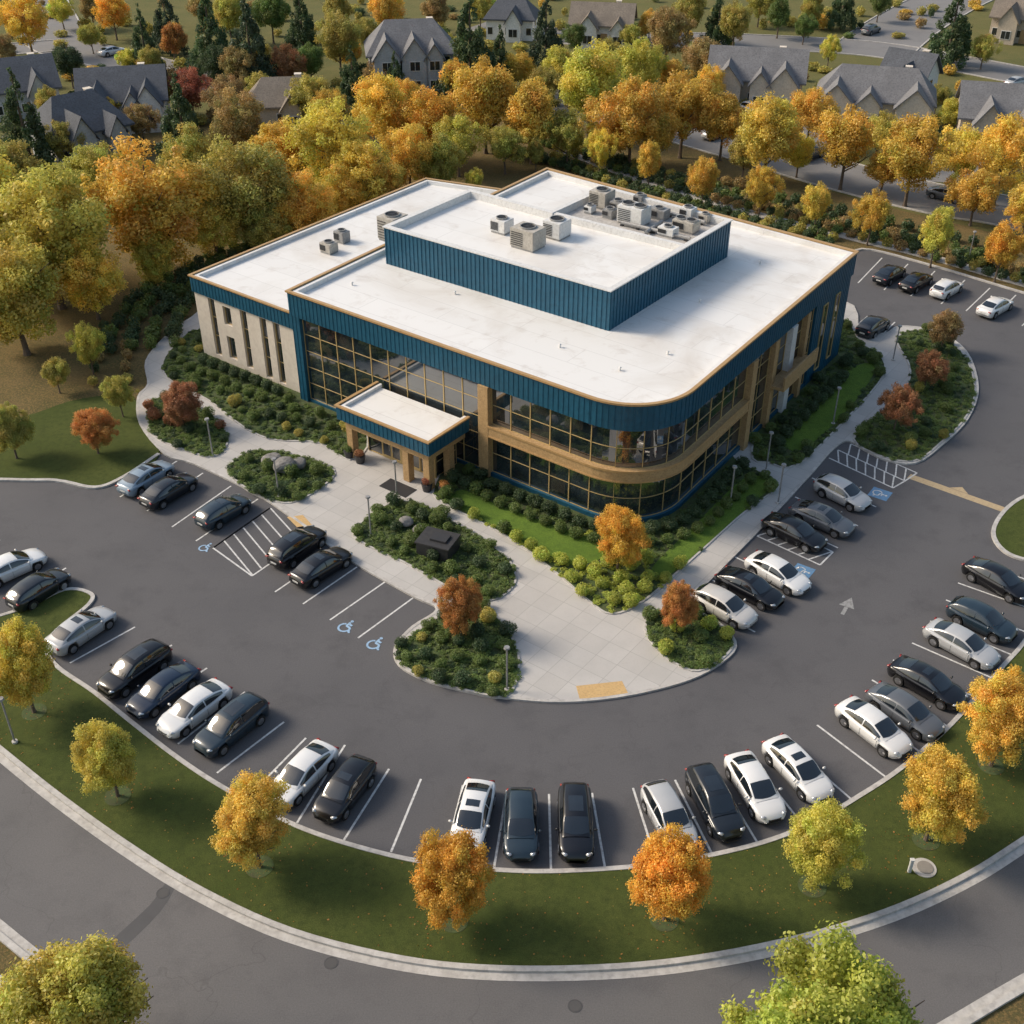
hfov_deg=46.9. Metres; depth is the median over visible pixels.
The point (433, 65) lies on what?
window
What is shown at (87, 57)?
driveway
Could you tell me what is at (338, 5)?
broadleaf tree
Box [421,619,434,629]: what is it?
shrub
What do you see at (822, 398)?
shrub
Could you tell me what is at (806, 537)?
parked car
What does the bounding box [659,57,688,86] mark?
broadleaf tree
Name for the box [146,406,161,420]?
shrub
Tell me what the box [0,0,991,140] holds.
undergrowth
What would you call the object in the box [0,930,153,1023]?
broadleaf tree
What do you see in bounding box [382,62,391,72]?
window
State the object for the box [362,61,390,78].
broadleaf tree
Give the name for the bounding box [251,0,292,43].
broadleaf tree
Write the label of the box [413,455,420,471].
door
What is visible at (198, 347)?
shrub
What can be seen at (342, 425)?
shrub
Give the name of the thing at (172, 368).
shrub
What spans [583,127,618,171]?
broadleaf tree
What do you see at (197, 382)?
shrub
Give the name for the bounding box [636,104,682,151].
broadleaf tree
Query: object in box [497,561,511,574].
shrub
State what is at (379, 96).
broadleaf tree
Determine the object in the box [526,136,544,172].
broadleaf tree
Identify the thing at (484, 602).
shrub
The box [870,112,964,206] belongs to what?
broadleaf tree
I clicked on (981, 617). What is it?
parked car
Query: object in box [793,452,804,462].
shrub
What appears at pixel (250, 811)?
broadleaf tree
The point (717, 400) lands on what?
window
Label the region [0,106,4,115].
window
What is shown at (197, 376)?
shrub
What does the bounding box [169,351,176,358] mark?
shrub
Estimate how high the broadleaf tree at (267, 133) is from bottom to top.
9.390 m
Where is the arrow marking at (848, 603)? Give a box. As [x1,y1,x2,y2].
[840,598,853,614]
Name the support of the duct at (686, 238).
on the office building
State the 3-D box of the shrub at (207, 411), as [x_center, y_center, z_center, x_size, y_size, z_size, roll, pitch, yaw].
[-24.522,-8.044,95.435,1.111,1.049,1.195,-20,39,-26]
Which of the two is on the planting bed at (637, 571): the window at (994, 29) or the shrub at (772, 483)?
the shrub at (772, 483)
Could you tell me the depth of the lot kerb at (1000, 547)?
82.33 m
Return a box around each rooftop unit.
[319,239,337,254]
[333,228,349,244]
[377,210,407,241]
[490,214,513,235]
[510,221,545,252]
[543,215,571,241]
[584,202,595,214]
[589,186,615,209]
[602,206,616,219]
[609,197,623,207]
[617,200,651,225]
[633,192,646,202]
[651,205,670,220]
[657,223,678,238]
[672,214,700,234]
[679,204,696,216]
[698,211,711,223]
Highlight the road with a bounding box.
[0,763,1023,1023]
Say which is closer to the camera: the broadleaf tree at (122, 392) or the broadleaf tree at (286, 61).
the broadleaf tree at (122, 392)
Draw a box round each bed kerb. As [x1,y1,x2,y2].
[146,397,228,456]
[161,329,367,460]
[229,450,335,503]
[352,500,516,600]
[393,608,519,698]
[432,455,773,614]
[644,614,733,671]
[751,327,885,467]
[853,329,975,461]
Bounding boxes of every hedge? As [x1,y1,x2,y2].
[87,221,311,385]
[510,138,1023,282]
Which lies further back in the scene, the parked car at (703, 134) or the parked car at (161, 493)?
the parked car at (703, 134)
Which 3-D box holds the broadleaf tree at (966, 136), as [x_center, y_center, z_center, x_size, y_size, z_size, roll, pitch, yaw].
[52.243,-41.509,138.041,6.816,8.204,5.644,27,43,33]
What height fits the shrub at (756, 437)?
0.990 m
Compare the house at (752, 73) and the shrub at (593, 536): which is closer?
the shrub at (593, 536)
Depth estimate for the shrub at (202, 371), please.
101.19 m
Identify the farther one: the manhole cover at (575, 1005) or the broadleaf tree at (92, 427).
the broadleaf tree at (92, 427)
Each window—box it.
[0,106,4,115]
[21,103,27,112]
[60,151,69,161]
[210,299,221,353]
[224,307,231,324]
[229,337,236,358]
[241,310,252,366]
[261,318,272,376]
[274,323,285,382]
[276,113,281,121]
[286,116,298,126]
[302,320,326,404]
[318,325,341,407]
[335,332,356,399]
[352,338,371,390]
[370,344,389,390]
[370,437,382,455]
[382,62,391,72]
[387,350,407,397]
[405,357,425,404]
[409,61,420,71]
[420,457,436,477]
[424,364,443,411]
[429,60,440,70]
[430,80,440,89]
[434,444,456,477]
[443,371,463,459]
[462,378,478,466]
[487,26,492,34]
[491,388,510,430]
[492,439,510,478]
[508,29,516,37]
[511,396,529,437]
[511,447,529,485]
[526,28,531,35]
[529,454,548,493]
[530,403,549,445]
[549,461,568,501]
[550,410,570,452]
[568,469,588,509]
[570,417,591,460]
[582,35,591,43]
[588,477,640,515]
[590,425,644,468]
[612,36,621,44]
[639,472,681,516]
[642,419,686,467]
[679,462,693,500]
[684,409,699,451]
[691,450,706,489]
[696,398,711,441]
[704,439,718,476]
[709,387,724,429]
[715,429,729,466]
[721,377,735,418]
[727,418,740,454]
[733,367,747,407]
[749,347,770,432]
[770,333,786,413]
[788,319,802,396]
[801,308,814,383]
[813,302,828,370]
[825,291,840,358]
[991,27,996,35]
[1000,30,1010,39]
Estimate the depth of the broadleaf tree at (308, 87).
156.97 m
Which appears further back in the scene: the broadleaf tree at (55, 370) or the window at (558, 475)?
the broadleaf tree at (55, 370)
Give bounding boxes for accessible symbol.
[198,543,211,551]
[337,620,353,632]
[366,637,382,649]
[795,563,815,578]
[868,487,891,500]
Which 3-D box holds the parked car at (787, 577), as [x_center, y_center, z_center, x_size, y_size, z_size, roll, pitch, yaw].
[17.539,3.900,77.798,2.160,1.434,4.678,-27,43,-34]
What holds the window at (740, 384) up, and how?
in the office building
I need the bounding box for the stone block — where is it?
[414,526,460,561]
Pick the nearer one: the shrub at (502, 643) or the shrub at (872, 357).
the shrub at (502, 643)
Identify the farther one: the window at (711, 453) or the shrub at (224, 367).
the shrub at (224, 367)
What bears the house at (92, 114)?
on the ground at (26, 386)
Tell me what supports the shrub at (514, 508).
on the planting bed at (637, 571)
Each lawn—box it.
[0,395,158,485]
[0,590,1023,965]
[450,490,604,564]
[652,476,767,575]
[785,363,875,450]
[996,499,1023,556]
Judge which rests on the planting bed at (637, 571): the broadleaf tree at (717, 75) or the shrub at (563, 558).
the shrub at (563, 558)
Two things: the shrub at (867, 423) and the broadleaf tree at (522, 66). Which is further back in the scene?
the broadleaf tree at (522, 66)
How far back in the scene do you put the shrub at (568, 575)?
77.48 m
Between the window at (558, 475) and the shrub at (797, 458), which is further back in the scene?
the shrub at (797, 458)
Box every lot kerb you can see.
[0,453,159,488]
[0,587,1023,873]
[854,248,1023,293]
[991,495,1023,560]
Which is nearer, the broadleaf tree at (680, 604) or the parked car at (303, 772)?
the parked car at (303, 772)
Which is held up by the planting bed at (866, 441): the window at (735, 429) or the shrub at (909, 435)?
the shrub at (909, 435)
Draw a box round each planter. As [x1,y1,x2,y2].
[343,444,352,458]
[354,449,364,463]
[421,477,432,492]
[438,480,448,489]
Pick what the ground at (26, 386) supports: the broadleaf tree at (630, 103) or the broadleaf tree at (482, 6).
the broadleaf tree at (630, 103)
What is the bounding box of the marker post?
[907,858,914,872]
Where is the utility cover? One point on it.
(924, 867)
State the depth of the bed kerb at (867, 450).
93.33 m
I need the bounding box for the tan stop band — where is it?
[907,474,1004,510]
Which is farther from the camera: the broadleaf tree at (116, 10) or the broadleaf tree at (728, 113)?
the broadleaf tree at (116, 10)
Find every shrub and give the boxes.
[142,398,154,409]
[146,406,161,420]
[162,414,175,425]
[168,365,176,371]
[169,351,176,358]
[169,371,177,378]
[171,438,182,447]
[176,355,184,363]
[178,337,185,344]
[178,345,186,352]
[181,422,194,432]
[183,361,195,371]
[188,378,200,387]
[189,371,201,381]
[194,332,201,341]
[194,345,202,351]
[196,366,205,375]
[196,427,205,434]
[197,353,209,363]
[202,405,215,418]
[206,369,219,380]
[207,357,220,367]
[214,419,225,428]
[215,385,224,393]
[218,361,229,372]
[219,375,229,385]
[219,433,228,441]
[227,393,242,406]
[229,366,239,376]
[230,382,241,390]
[237,405,245,411]
[237,469,249,479]
[238,369,250,380]
[242,386,254,395]
[245,452,254,462]
[246,409,260,420]
[248,374,263,385]
[252,482,266,495]
[254,392,267,401]
[260,458,272,471]
[261,378,273,390]
[264,407,275,417]
[271,383,283,395]
[273,482,288,496]
[275,402,284,409]
[276,411,287,421]
[281,420,290,429]
[282,393,292,401]
[284,463,299,476]
[287,402,300,412]
[291,412,301,421]
[291,490,302,500]
[293,428,303,436]
[296,477,307,487]
[304,416,314,426]
[309,461,322,474]
[312,480,322,488]
[314,405,324,416]
[319,435,328,443]
[326,420,335,429]
[339,421,345,430]
[350,523,363,534]
[370,503,383,511]
[370,510,387,523]
[385,491,400,505]
[385,537,398,546]
[390,520,403,531]
[394,635,408,647]
[399,544,409,554]
[400,650,413,661]
[402,531,418,546]
[405,500,419,513]
[412,664,423,676]
[414,523,426,534]
[415,507,430,521]
[416,631,427,641]
[418,645,431,659]
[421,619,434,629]
[426,548,439,560]
[427,560,438,572]
[428,511,446,526]
[431,667,446,683]
[434,631,448,643]
[434,657,446,667]
[436,504,450,515]
[436,609,447,618]
[438,485,452,497]
[443,522,453,530]
[443,558,459,574]
[445,468,460,483]
[449,498,464,509]
[449,574,459,582]
[449,648,465,661]
[452,634,464,645]
[453,668,471,686]
[458,476,471,488]
[462,463,475,474]
[462,543,472,552]
[467,506,479,518]
[469,480,483,494]
[469,621,484,638]
[471,574,483,583]
[472,555,486,568]
[472,637,488,652]
[473,467,487,479]
[473,653,487,665]
[478,596,490,609]
[479,606,496,623]
[480,489,492,500]
[482,584,495,595]
[483,478,499,490]
[485,538,496,547]
[487,684,498,697]
[488,670,502,683]
[493,494,507,508]
[495,637,511,650]
[496,519,511,533]
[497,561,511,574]
[497,620,517,635]
[497,654,515,671]
[498,481,513,495]
[508,501,521,513]
[509,529,523,541]
[513,488,528,501]
[523,508,535,520]
[524,537,537,550]
[526,493,543,507]
[532,545,550,561]
[539,514,550,525]
[540,500,557,514]
[552,551,569,565]
[554,519,567,532]
[558,506,571,520]
[564,568,579,581]
[569,526,583,538]
[572,513,587,527]
[572,555,587,569]
[574,582,589,595]
[586,532,600,543]
[586,562,601,577]
[588,517,599,532]
[595,575,608,588]
[600,555,613,567]
[606,590,621,605]
[613,569,630,583]
[618,579,634,596]
[622,592,640,607]
[625,558,639,570]
[637,578,653,592]
[640,548,655,564]
[640,569,654,582]
[642,605,659,620]
[644,519,660,533]
[647,534,656,546]
[658,638,675,654]
[659,571,672,583]
[660,516,677,530]
[660,533,674,543]
[670,621,685,632]
[672,554,688,569]
[675,511,691,524]
[676,527,691,539]
[686,504,701,517]
[691,521,703,532]
[693,628,709,642]
[695,494,710,508]
[697,605,703,617]
[698,654,713,666]
[700,614,718,630]
[703,487,717,500]
[704,515,715,525]
[712,478,726,491]
[712,506,724,516]
[719,625,734,640]
[720,496,732,508]
[721,470,735,483]
[728,464,741,476]
[729,490,741,500]
[734,455,750,468]
[736,481,748,492]
[744,472,756,484]
[746,494,759,505]
[748,431,761,443]
[759,448,770,459]
[759,470,770,479]
[763,478,778,493]
[765,422,776,431]
[771,433,786,446]
[776,414,787,423]
[779,424,794,437]
[788,415,803,429]
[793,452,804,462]
[796,407,810,420]
[800,438,813,446]
[801,445,813,456]
[803,387,813,394]
[805,399,819,412]
[811,390,828,404]
[812,371,826,382]
[819,385,834,396]
[827,376,841,390]
[835,370,849,382]
[838,355,851,366]
[838,413,848,421]
[844,320,852,328]
[845,400,854,408]
[855,340,864,347]
[855,423,868,436]
[856,347,869,355]
[861,420,871,427]
[866,351,879,363]
[870,439,884,450]
[874,351,882,358]
[874,365,885,376]
[904,431,917,441]
[905,439,917,450]
[914,381,925,392]
[916,339,923,345]
[919,427,931,436]
[920,415,931,424]
[921,323,930,331]
[933,342,945,350]
[938,377,950,386]
[938,428,948,438]
[940,381,955,394]
[940,401,954,412]
[947,373,955,380]
[948,348,956,355]
[951,364,959,370]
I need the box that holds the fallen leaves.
[0,602,1021,963]
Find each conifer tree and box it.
[0,67,60,173]
[131,3,163,64]
[151,0,189,56]
[154,72,208,166]
[184,0,227,81]
[223,0,277,91]
[284,0,317,52]
[340,44,362,106]
[385,51,404,84]
[431,0,496,105]
[493,24,511,75]
[527,0,563,68]
[699,0,732,44]
[825,0,857,30]
[927,0,972,69]
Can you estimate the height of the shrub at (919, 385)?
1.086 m
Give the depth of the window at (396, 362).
89.84 m
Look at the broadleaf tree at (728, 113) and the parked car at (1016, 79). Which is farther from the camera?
the parked car at (1016, 79)
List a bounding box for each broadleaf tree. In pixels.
[0,0,49,51]
[0,33,16,57]
[0,138,45,186]
[0,152,34,250]
[0,159,113,309]
[0,224,68,355]
[0,401,35,458]
[0,614,56,712]
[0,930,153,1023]
[33,84,56,108]
[39,119,86,167]
[40,356,70,393]
[44,0,75,29]
[48,230,127,319]
[51,43,83,88]
[62,140,131,201]
[65,320,105,375]
[69,717,138,796]
[70,407,119,453]
[76,23,101,53]
[76,132,220,270]
[78,0,97,22]
[90,0,131,40]
[98,374,139,416]
[106,97,121,108]
[114,48,135,65]
[123,102,160,143]
[129,231,176,282]
[135,44,161,64]
[155,121,224,176]
[159,21,188,59]
[160,380,203,426]
[166,65,212,109]
[166,77,172,102]
[182,174,249,257]
[184,0,213,16]
[194,132,298,236]
[198,43,228,78]
[200,73,244,109]
[204,85,265,155]
[208,768,292,871]
[212,0,243,43]
[216,45,258,90]
[234,201,294,246]
[244,71,268,90]
[246,117,317,186]
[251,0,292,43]
[253,43,272,69]
[270,41,307,76]
[271,166,338,230]
[279,95,371,186]
[284,73,344,117]
[297,40,324,76]
[310,88,350,124]
[313,9,362,76]
[313,162,369,213]
[320,0,353,38]
[323,133,404,206]
[341,39,362,64]
[350,68,407,147]
[355,15,379,45]
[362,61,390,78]
[365,168,402,198]
[367,0,407,24]
[377,121,436,185]
[389,86,455,143]
[394,77,424,103]
[409,825,496,932]
[415,132,466,180]
[419,0,450,23]
[429,113,493,176]
[432,574,483,635]
[438,56,467,90]
[443,54,517,153]
[448,32,459,55]
[464,168,483,184]
[468,0,495,26]
[486,125,529,174]
[500,48,535,87]
[501,76,558,164]
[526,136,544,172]
[527,65,560,100]
[539,44,573,98]
[541,106,597,161]
[556,36,624,137]
[560,22,586,55]
[576,73,672,165]
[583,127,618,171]
[585,112,629,151]
[594,503,653,568]
[599,36,619,55]
[614,36,670,87]
[618,23,641,47]
[625,821,713,923]
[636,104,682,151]
[636,138,662,183]
[637,8,654,41]
[645,5,697,58]
[657,68,727,158]
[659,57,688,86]
[660,580,699,631]
[670,0,706,42]
[681,35,720,76]
[686,155,719,205]
[691,63,726,92]
[702,90,745,160]
[718,0,751,45]
[718,920,924,1023]
[727,134,763,176]
[735,91,802,166]
[740,0,774,26]
[745,163,785,215]
[766,0,790,38]
[780,132,815,177]
[782,795,870,893]
[790,86,840,137]
[794,13,819,44]
[800,0,824,20]
[800,180,833,223]
[809,103,881,189]
[819,34,841,67]
[848,188,892,245]
[862,150,897,195]
[867,109,897,151]
[869,0,892,21]
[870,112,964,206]
[877,381,924,429]
[897,740,990,845]
[915,348,949,388]
[918,205,956,267]
[926,308,964,349]
[932,122,989,187]
[934,83,951,114]
[937,97,958,127]
[943,167,1002,225]
[955,663,1023,768]
[963,110,1023,204]
[969,34,1002,68]
[984,219,1023,282]
[1002,181,1023,236]
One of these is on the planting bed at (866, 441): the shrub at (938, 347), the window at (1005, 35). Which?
the shrub at (938, 347)
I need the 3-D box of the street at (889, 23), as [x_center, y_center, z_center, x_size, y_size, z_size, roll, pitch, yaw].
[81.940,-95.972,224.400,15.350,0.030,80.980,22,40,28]
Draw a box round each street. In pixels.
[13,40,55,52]
[14,0,370,123]
[471,22,1023,79]
[552,91,1022,228]
[839,0,989,51]
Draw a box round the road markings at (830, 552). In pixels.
[62,258,1023,868]
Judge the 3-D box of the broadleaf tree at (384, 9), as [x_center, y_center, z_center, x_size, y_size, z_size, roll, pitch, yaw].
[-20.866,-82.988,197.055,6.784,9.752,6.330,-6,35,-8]
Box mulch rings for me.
[21,703,1003,932]
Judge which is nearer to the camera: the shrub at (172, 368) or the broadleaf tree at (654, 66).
the shrub at (172, 368)
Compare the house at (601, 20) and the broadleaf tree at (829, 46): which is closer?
the broadleaf tree at (829, 46)
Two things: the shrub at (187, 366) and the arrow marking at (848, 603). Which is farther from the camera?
the shrub at (187, 366)
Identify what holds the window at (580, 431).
in the office building
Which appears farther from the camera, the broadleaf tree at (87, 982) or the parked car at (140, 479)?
the parked car at (140, 479)
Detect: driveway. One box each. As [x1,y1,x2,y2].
[76,50,100,66]
[795,125,828,156]
[908,155,991,182]
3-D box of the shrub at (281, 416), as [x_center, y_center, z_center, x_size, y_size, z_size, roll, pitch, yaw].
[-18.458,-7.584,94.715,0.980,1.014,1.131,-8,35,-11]
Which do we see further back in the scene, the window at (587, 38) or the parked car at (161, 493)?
the window at (587, 38)
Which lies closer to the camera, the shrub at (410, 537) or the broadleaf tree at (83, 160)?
the shrub at (410, 537)
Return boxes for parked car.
[0,548,47,587]
[3,567,70,611]
[44,605,116,655]
[96,638,172,698]
[97,45,124,56]
[115,460,174,496]
[125,659,201,718]
[137,472,197,509]
[156,677,232,738]
[192,691,269,757]
[193,493,251,529]
[265,525,326,568]
[274,738,338,807]
[288,546,352,588]
[312,754,376,823]
[448,777,495,845]
[500,787,541,861]
[555,782,597,863]
[640,779,698,843]
[685,762,744,841]
[691,583,757,629]
[700,131,723,140]
[714,565,784,610]
[724,749,786,823]
[739,100,760,111]
[743,550,811,595]
[760,511,827,552]
[761,733,833,803]
[788,499,855,538]
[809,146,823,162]
[813,473,871,511]
[834,695,912,758]
[855,315,890,338]
[861,23,880,35]
[865,680,945,740]
[872,264,905,285]
[887,654,968,710]
[898,271,933,293]
[922,617,1000,669]
[926,185,960,203]
[929,278,962,299]
[946,595,1018,643]
[961,556,1023,602]
[976,296,1013,318]
[1003,76,1023,83]
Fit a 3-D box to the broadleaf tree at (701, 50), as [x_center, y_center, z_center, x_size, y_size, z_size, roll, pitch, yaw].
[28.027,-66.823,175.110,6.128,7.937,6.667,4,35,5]
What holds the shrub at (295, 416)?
on the planting bed at (301, 402)
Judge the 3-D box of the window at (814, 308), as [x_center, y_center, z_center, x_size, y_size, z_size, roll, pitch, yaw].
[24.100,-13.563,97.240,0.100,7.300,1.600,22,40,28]
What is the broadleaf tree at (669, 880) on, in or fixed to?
on the lawn at (564, 916)
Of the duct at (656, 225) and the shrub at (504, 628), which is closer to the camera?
the shrub at (504, 628)
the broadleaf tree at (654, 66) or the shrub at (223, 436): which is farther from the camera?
the broadleaf tree at (654, 66)
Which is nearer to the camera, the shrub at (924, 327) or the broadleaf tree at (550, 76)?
the shrub at (924, 327)
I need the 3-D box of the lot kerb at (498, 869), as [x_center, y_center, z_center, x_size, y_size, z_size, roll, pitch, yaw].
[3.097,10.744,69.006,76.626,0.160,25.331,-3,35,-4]
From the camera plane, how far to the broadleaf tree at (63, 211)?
105.47 m
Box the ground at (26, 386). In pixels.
[0,102,1023,1023]
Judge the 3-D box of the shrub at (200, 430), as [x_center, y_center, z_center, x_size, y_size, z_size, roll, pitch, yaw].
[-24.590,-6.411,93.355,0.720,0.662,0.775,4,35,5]
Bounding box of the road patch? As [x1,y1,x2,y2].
[112,884,173,947]
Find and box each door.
[382,442,391,459]
[391,446,401,463]
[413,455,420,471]
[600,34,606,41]
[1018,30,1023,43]
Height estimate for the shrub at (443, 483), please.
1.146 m
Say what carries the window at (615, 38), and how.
in the house at (601, 20)
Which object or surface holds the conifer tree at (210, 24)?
on the grass at (980, 21)
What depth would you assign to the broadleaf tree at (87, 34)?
192.53 m
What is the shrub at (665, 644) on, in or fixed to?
on the planting bed at (689, 640)
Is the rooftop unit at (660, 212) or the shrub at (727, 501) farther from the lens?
the rooftop unit at (660, 212)
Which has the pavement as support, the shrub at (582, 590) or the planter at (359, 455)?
the planter at (359, 455)
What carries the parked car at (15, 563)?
on the parking lot asphalt
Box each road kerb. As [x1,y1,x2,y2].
[0,745,1023,980]
[0,919,1023,1023]
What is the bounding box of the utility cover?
[912,858,936,877]
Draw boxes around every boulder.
[261,452,280,463]
[273,456,296,473]
[294,457,305,468]
[399,516,413,526]
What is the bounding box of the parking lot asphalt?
[0,250,1023,868]
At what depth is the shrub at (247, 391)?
98.15 m
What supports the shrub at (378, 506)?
on the planting bed at (464, 535)
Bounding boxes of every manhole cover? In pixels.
[156,887,169,898]
[324,957,337,968]
[568,999,581,1012]
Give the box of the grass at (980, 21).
[0,0,1023,236]
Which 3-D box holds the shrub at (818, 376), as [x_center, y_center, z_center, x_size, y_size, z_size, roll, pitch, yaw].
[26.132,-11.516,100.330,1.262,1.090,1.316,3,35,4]
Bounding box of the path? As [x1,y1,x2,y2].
[556,150,1023,286]
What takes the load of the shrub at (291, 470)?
on the planting bed at (272, 473)
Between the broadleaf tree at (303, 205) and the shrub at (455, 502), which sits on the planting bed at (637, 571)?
the shrub at (455, 502)
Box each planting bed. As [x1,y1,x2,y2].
[148,398,225,455]
[163,330,366,456]
[232,451,333,501]
[356,501,513,598]
[397,607,517,692]
[434,457,771,611]
[646,612,731,668]
[753,322,883,466]
[855,330,973,459]
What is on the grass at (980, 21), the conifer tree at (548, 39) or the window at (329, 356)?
the conifer tree at (548, 39)
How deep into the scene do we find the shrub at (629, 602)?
75.31 m
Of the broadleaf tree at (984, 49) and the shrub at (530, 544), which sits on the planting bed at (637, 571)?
the shrub at (530, 544)
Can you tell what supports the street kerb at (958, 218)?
on the street at (856, 181)
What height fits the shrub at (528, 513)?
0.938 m
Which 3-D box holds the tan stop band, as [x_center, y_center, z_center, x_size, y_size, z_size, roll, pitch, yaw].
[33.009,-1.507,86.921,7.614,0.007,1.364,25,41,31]
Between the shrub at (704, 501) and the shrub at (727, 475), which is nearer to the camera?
the shrub at (704, 501)
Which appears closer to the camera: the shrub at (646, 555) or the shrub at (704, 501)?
the shrub at (646, 555)
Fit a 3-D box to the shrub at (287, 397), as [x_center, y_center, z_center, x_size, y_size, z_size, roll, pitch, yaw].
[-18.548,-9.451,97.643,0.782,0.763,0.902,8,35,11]
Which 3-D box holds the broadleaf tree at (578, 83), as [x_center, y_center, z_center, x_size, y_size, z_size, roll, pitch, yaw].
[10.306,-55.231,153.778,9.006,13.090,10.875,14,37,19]
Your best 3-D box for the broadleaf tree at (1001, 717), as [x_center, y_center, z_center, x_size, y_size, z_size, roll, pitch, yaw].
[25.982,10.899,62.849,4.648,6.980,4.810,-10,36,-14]
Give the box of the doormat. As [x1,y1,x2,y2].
[379,478,416,497]
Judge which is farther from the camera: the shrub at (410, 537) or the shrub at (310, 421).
the shrub at (310, 421)
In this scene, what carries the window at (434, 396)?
in the office building
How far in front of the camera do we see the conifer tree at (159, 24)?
189.84 m
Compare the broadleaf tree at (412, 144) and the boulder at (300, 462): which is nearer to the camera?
the boulder at (300, 462)
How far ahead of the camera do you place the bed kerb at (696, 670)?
71.64 m
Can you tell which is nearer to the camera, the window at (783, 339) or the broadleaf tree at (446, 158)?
the window at (783, 339)
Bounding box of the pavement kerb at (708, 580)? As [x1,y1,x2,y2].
[136,302,978,703]
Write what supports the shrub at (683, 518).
on the planting bed at (637, 571)
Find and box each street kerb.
[10,0,187,64]
[12,39,56,54]
[472,27,1023,80]
[556,90,1015,229]
[840,0,992,50]
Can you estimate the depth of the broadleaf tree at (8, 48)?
183.32 m
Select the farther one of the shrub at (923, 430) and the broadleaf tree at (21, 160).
the broadleaf tree at (21, 160)
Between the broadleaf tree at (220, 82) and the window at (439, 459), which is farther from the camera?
the broadleaf tree at (220, 82)
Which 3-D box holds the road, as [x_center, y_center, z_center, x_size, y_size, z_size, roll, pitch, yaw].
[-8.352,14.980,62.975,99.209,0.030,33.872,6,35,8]
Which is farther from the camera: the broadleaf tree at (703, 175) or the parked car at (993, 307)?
the broadleaf tree at (703, 175)
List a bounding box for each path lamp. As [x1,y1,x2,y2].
[0,696,17,743]
[204,417,214,456]
[271,457,279,496]
[365,495,371,536]
[392,460,398,498]
[504,645,509,690]
[730,465,736,497]
[764,431,773,470]
[776,463,786,503]
[831,386,841,423]
[891,325,901,360]
[967,231,976,262]
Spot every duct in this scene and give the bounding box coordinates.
[620,220,690,241]
[644,219,663,234]
[670,212,705,224]
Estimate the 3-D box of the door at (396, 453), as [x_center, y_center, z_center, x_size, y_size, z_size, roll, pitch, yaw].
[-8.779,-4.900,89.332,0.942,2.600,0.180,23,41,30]
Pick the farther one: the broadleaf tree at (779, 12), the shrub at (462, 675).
the broadleaf tree at (779, 12)
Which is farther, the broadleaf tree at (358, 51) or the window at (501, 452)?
the broadleaf tree at (358, 51)
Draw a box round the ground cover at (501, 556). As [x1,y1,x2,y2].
[145,318,976,697]
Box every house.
[0,52,61,121]
[24,86,134,168]
[73,62,169,133]
[248,72,313,128]
[363,16,456,94]
[483,0,539,42]
[568,0,637,48]
[707,45,809,110]
[816,63,936,127]
[880,46,943,85]
[953,80,1023,134]
[989,0,1023,44]
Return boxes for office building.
[187,167,858,521]
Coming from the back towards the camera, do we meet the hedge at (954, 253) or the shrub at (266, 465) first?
the hedge at (954, 253)
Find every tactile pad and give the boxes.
[287,515,311,526]
[576,681,627,698]
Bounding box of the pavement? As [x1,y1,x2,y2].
[139,303,975,698]
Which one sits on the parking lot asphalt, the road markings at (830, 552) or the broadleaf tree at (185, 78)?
the road markings at (830, 552)
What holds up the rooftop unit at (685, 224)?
on the office building
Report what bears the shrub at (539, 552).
on the planting bed at (637, 571)
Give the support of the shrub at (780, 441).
on the planting bed at (793, 400)
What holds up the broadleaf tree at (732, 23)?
on the grass at (980, 21)
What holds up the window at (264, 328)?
in the office building

